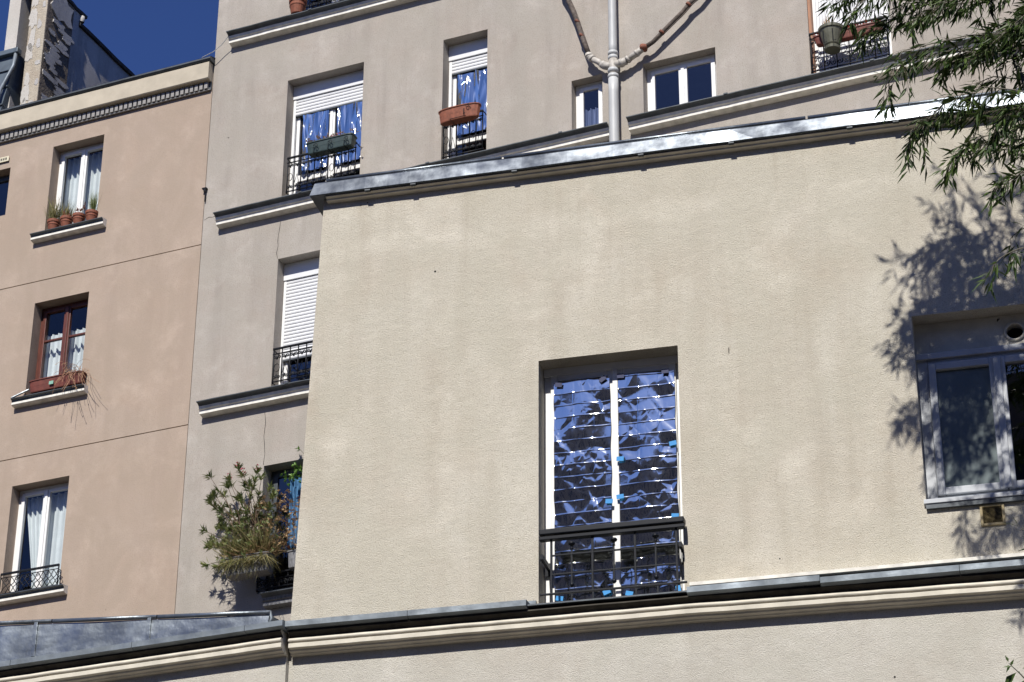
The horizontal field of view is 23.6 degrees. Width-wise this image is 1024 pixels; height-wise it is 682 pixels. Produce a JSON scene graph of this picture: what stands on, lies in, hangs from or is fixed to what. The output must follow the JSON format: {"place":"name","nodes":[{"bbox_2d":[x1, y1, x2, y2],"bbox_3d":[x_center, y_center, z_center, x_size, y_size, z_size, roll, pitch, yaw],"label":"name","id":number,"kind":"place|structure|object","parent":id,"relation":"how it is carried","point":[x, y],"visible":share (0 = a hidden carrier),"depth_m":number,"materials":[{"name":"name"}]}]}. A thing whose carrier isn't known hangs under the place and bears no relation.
{"place":"outdoors","nodes":[
{"label":"outdoors","id":0,"kind":"place"},
{"bbox_2d":[0,0,218,74],"label":"sky","id":1,"kind":"structure","parent":0,"point":[145,35],"materials":[{"name":"blue"}]},
{"bbox_2d":[0,610,289,681],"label":"building","id":2,"kind":"structure","parent":0,"point":[238,646],"depth_m":19.81,"materials":[{"name":"beige paint"}]},
{"bbox_2d":[285,88,1023,681],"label":"cream building","id":3,"kind":"structure","parent":0,"point":[819,320],"depth_m":19.62,"materials":[{"name":"paint"}]},
{"bbox_2d":[544,355,684,602],"bbox_3d":[0.829,1.151,19.648,1.160,2.150,0.104,-6,-28,13],"label":"window","id":4,"kind":"structure","parent":3,"relation":"in","point":[648,365],"depth_m":19.88,"materials":[{"name":"white glass"}]},
{"bbox_2d":[554,376,612,601],"bbox_3d":[0.571,1.169,19.638,0.490,1.937,0.036,-6,-28,13],"label":"foil sheet","id":5,"kind":"object","parent":4,"relation":"attached to","point":[582,460],"visible":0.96,"depth_m":19.68,"materials":[{"name":"silver metal"}]},
{"bbox_2d":[616,368,680,595],"bbox_3d":[1.080,1.119,19.515,0.505,1.954,0.036,-6,-28,13],"label":"foil sheet","id":6,"kind":"object","parent":4,"relation":"attached to","point":[646,458],"visible":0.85,"depth_m":19.56,"materials":[{"name":"silver metal"}]},
{"bbox_2d":[915,343,1023,498],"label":"window","id":7,"kind":"structure","parent":3,"relation":"in","point":[971,401],"depth_m":19.07,"materials":[{"name":"white glass"}]},
{"label":"ground","id":8,"kind":"structure","parent":0,"visible":0},
{"bbox_2d":[0,56,214,625],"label":"peach building","id":9,"kind":"structure","parent":8,"relation":"on","point":[92,475],"depth_m":33.60,"materials":[{"name":"paint"}]},
{"bbox_2d":[0,156,8,162],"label":"wall plate","id":10,"kind":"object","parent":9,"relation":"attached to","point":[4,159],"depth_m":35.81,"materials":[{"name":"beige ceramic"}]},
{"bbox_2d":[0,175,9,214],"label":"window","id":11,"kind":"structure","parent":9,"relation":"in","point":[4,181],"depth_m":36.48,"materials":[{"name":"glass"}]},
{"bbox_2d":[0,47,24,109],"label":"mansard roof","id":12,"kind":"structure","parent":9,"relation":"on","point":[12,63],"depth_m":38.64,"materials":[{"name":"grey metal"}]},
{"bbox_2d":[4,0,31,107],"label":"white chimney","id":13,"kind":"object","parent":9,"relation":"on","point":[18,24],"visible":0.12,"depth_m":39.16,"materials":[{"name":"paint"}]},
{"bbox_2d":[10,483,68,591],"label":"window","id":14,"kind":"structure","parent":9,"relation":"in","point":[41,511],"depth_m":32.96,"materials":[{"name":"white glass"}]},
{"bbox_2d":[20,0,73,104],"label":"rubble chimney","id":15,"kind":"object","parent":9,"relation":"on","point":[50,41],"visible":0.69,"depth_m":38.93,"materials":[{"name":"stone"}]},
{"bbox_2d":[44,193,66,228],"bbox_3d":[-6.512,-1.829,34.975,0.480,0.643,0.377,24,-35,-38],"label":"flower pot","id":16,"kind":"object","parent":9,"relation":"on","point":[53,220],"visible":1,"depth_m":34.85,"materials":[{"name":"ceramic"}]},
{"bbox_2d":[35,299,87,378],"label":"window","id":17,"kind":"structure","parent":9,"relation":"in","point":[63,327],"depth_m":34.24,"materials":[{"name":"red wood"}]},
{"bbox_2d":[29,359,94,393],"bbox_3d":[-6.081,0.533,33.298,1.296,0.548,0.467,-11,-29,21],"label":"window box","id":18,"kind":"object","parent":9,"relation":"on","point":[69,378],"visible":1,"depth_m":33.41,"materials":[{"name":"red plastic"}]},
{"bbox_2d":[59,200,75,225],"bbox_3d":[-6.312,-1.813,34.830,0.261,0.484,0.289,21,-34,-34],"label":"flower pot","id":19,"kind":"object","parent":9,"relation":"on","point":[66,218],"visible":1,"depth_m":34.74,"materials":[{"name":"ceramic"}]},
{"bbox_2d":[66,0,87,92],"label":"rendered chimney","id":20,"kind":"object","parent":9,"relation":"on","point":[78,12],"visible":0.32,"depth_m":39.64,"materials":[{"name":"grey concrete"}]},
{"bbox_2d":[72,202,85,222],"bbox_3d":[-6.138,-1.786,34.739,0.191,0.353,0.216,2,-27,-3],"label":"flower pot","id":21,"kind":"object","parent":9,"relation":"on","point":[78,216],"visible":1,"depth_m":34.64,"materials":[{"name":"ceramic"}]},
{"bbox_2d":[55,143,103,225],"bbox_3d":[-5.855,-1.845,35.878,0.985,1.535,1.704,-11,-29,21],"label":"window","id":22,"kind":"structure","parent":9,"relation":"in","point":[79,169],"depth_m":35.47,"materials":[{"name":"white glass"}]},
{"bbox_2d":[85,190,101,219],"bbox_3d":[-5.929,-1.922,34.693,0.209,0.556,0.215,10,-29,-19],"label":"flower pot","id":23,"kind":"object","parent":9,"relation":"on","point":[92,213],"visible":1,"depth_m":34.59,"materials":[{"name":"ceramic"}]},
{"bbox_2d":[72,15,134,90],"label":"party wall","id":24,"kind":"structure","parent":9,"relation":"on","point":[97,61],"depth_m":40.14,"materials":[{"name":"paint"}]},
{"bbox_2d":[175,0,1023,620],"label":"grey building","id":25,"kind":"structure","parent":8,"relation":"on","point":[397,68],"depth_m":32.47,"materials":[{"name":"paint"}]},
{"bbox_2d":[198,462,299,585],"bbox_3d":[-3.269,2.303,30.838,1.418,1.750,1.000,-4,-28,9],"label":"window box","id":26,"kind":"object","parent":25,"relation":"attached to","point":[251,555],"visible":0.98,"depth_m":30.67,"materials":[{"name":"plant"}]},
{"bbox_2d":[265,466,302,591],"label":"window","id":27,"kind":"structure","parent":25,"relation":"in","point":[278,481],"depth_m":31.53,"materials":[{"name":"metal"}]},
{"bbox_2d":[280,446,303,486],"bbox_3d":[-2.695,1.577,31.258,0.530,0.528,0.296,-11,-29,21],"label":"hanging plant","id":28,"kind":"object","parent":25,"relation":"hanging from","point":[300,468],"visible":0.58,"depth_m":31.22,"materials":[{"name":"green plant"}]},
{"bbox_2d":[285,496,299,571],"bbox_3d":[-2.625,2.394,30.549,0.411,0.948,0.278,-11,-29,21],"label":"window box","id":29,"kind":"object","parent":25,"relation":"attached to","point":[291,558],"visible":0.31,"depth_m":30.37,"materials":[{"name":"plastic"}]},
{"bbox_2d":[289,0,306,13],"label":"flower pot","id":30,"kind":"object","parent":25,"relation":"on","point":[296,6],"visible":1,"depth_m":34.48,"materials":[{"name":"ceramic"}]},
{"bbox_2d":[279,257,319,384],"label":"window","id":31,"kind":"structure","parent":25,"relation":"in","point":[300,278],"depth_m":32.66,"materials":[{"name":"white glass"}]},
{"bbox_2d":[302,110,328,169],"bbox_3d":[-2.721,-2.765,33.763,0.404,0.923,0.074,-11,-29,21],"label":"curtain","id":32,"kind":"object","parent":25,"relation":"attached to","point":[315,124],"visible":0.55,"depth_m":33.86,"materials":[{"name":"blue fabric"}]},
{"bbox_2d":[305,0,340,9],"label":"window","id":33,"kind":"structure","parent":25,"relation":"in","point":[311,2],"depth_m":35.63,"materials":[{"name":"black glass"}]},
{"bbox_2d":[289,70,363,194],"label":"window","id":34,"kind":"structure","parent":25,"relation":"in","point":[330,94],"depth_m":33.98,"materials":[{"name":"white glass"}]},
{"bbox_2d":[306,128,358,158],"bbox_3d":[-2.430,-2.678,33.100,0.822,0.305,0.228,-11,-29,21],"label":"window box","id":35,"kind":"object","parent":25,"relation":"attached to","point":[330,145],"visible":1,"depth_m":33.02,"materials":[{"name":"green plastic"}]},
{"bbox_2d":[336,101,362,163],"bbox_3d":[-2.230,-2.858,33.574,0.396,0.921,0.076,-11,-29,21],"label":"curtain","id":36,"kind":"object","parent":25,"relation":"attached to","point":[349,116],"visible":0.69,"depth_m":33.63,"materials":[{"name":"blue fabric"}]},
{"bbox_2d":[438,102,480,125],"bbox_3d":[-0.693,-3.016,32.435,0.620,0.244,0.205,-11,-29,21],"label":"window box","id":37,"kind":"object","parent":25,"relation":"attached to","point":[459,114],"visible":1,"depth_m":32.36,"materials":[{"name":"ceramic"}]},
{"bbox_2d":[447,37,487,157],"bbox_3d":[-0.214,-2.822,33.608,0.780,2.008,1.750,-11,-29,21],"label":"window","id":38,"kind":"structure","parent":25,"relation":"in","point":[468,57],"depth_m":33.24,"materials":[{"name":"white glass"}]},
{"bbox_2d":[457,69,486,134],"bbox_3d":[-0.528,-3.214,32.910,0.457,0.962,0.077,-11,-29,21],"label":"curtain","id":39,"kind":"object","parent":25,"relation":"attached to","point":[472,86],"visible":0.73,"depth_m":32.97,"materials":[{"name":"blue fabric"}]},
{"bbox_2d":[576,81,602,128],"bbox_3d":[1.372,-2.691,32.664,0.555,0.905,1.690,-11,-29,21],"label":"window","id":40,"kind":"structure","parent":25,"relation":"in","point":[589,97],"depth_m":32.08,"materials":[{"name":"white glass"}]},
{"bbox_2d":[566,0,697,141],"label":"drainpipe","id":41,"kind":"object","parent":25,"relation":"attached to","point":[613,64],"visible":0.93,"depth_m":31.71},
{"bbox_2d":[647,54,716,110],"bbox_3d":[2.539,-2.926,32.195,1.115,0.905,1.704,-11,-29,21],"label":"window","id":42,"kind":"structure","parent":25,"relation":"in","point":[694,79],"depth_m":32.00,"materials":[{"name":"white glass"}]},
{"bbox_2d":[818,15,842,54],"bbox_3d":[3.982,-3.864,30.525,0.336,0.578,0.336,-11,-29,21],"label":"hanging pot","id":43,"kind":"object","parent":25,"relation":"hanging from","point":[828,33],"visible":0.96,"depth_m":30.38,"materials":[{"name":"green plastic"}]},
{"bbox_2d":[813,19,882,47],"bbox_3d":[4.189,-3.857,30.493,0.900,0.218,0.168,-11,-29,21],"label":"window box","id":44,"kind":"object","parent":25,"relation":"attached to","point":[819,42],"visible":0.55,"depth_m":30.43,"materials":[{"name":"plastic"}]},
{"bbox_2d":[807,0,891,72],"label":"window","id":45,"kind":"structure","parent":25,"relation":"in","point":[815,22],"depth_m":30.79,"materials":[{"name":"white wood"}]},
{"bbox_2d":[817,0,1023,550],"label":"bamboo","id":46,"kind":"object","parent":8,"relation":"on","point":[987,49],"visible":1,"depth_m":17.50,"materials":[{"name":"green plant"}]},
{"bbox_2d":[1002,656,1023,681],"bbox_3d":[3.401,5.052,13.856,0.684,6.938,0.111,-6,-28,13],"label":"shrub","id":47,"kind":"object","parent":8,"relation":"on","point":[1009,678],"visible":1,"depth_m":15.46,"materials":[{"name":"green plant"}]}
]}

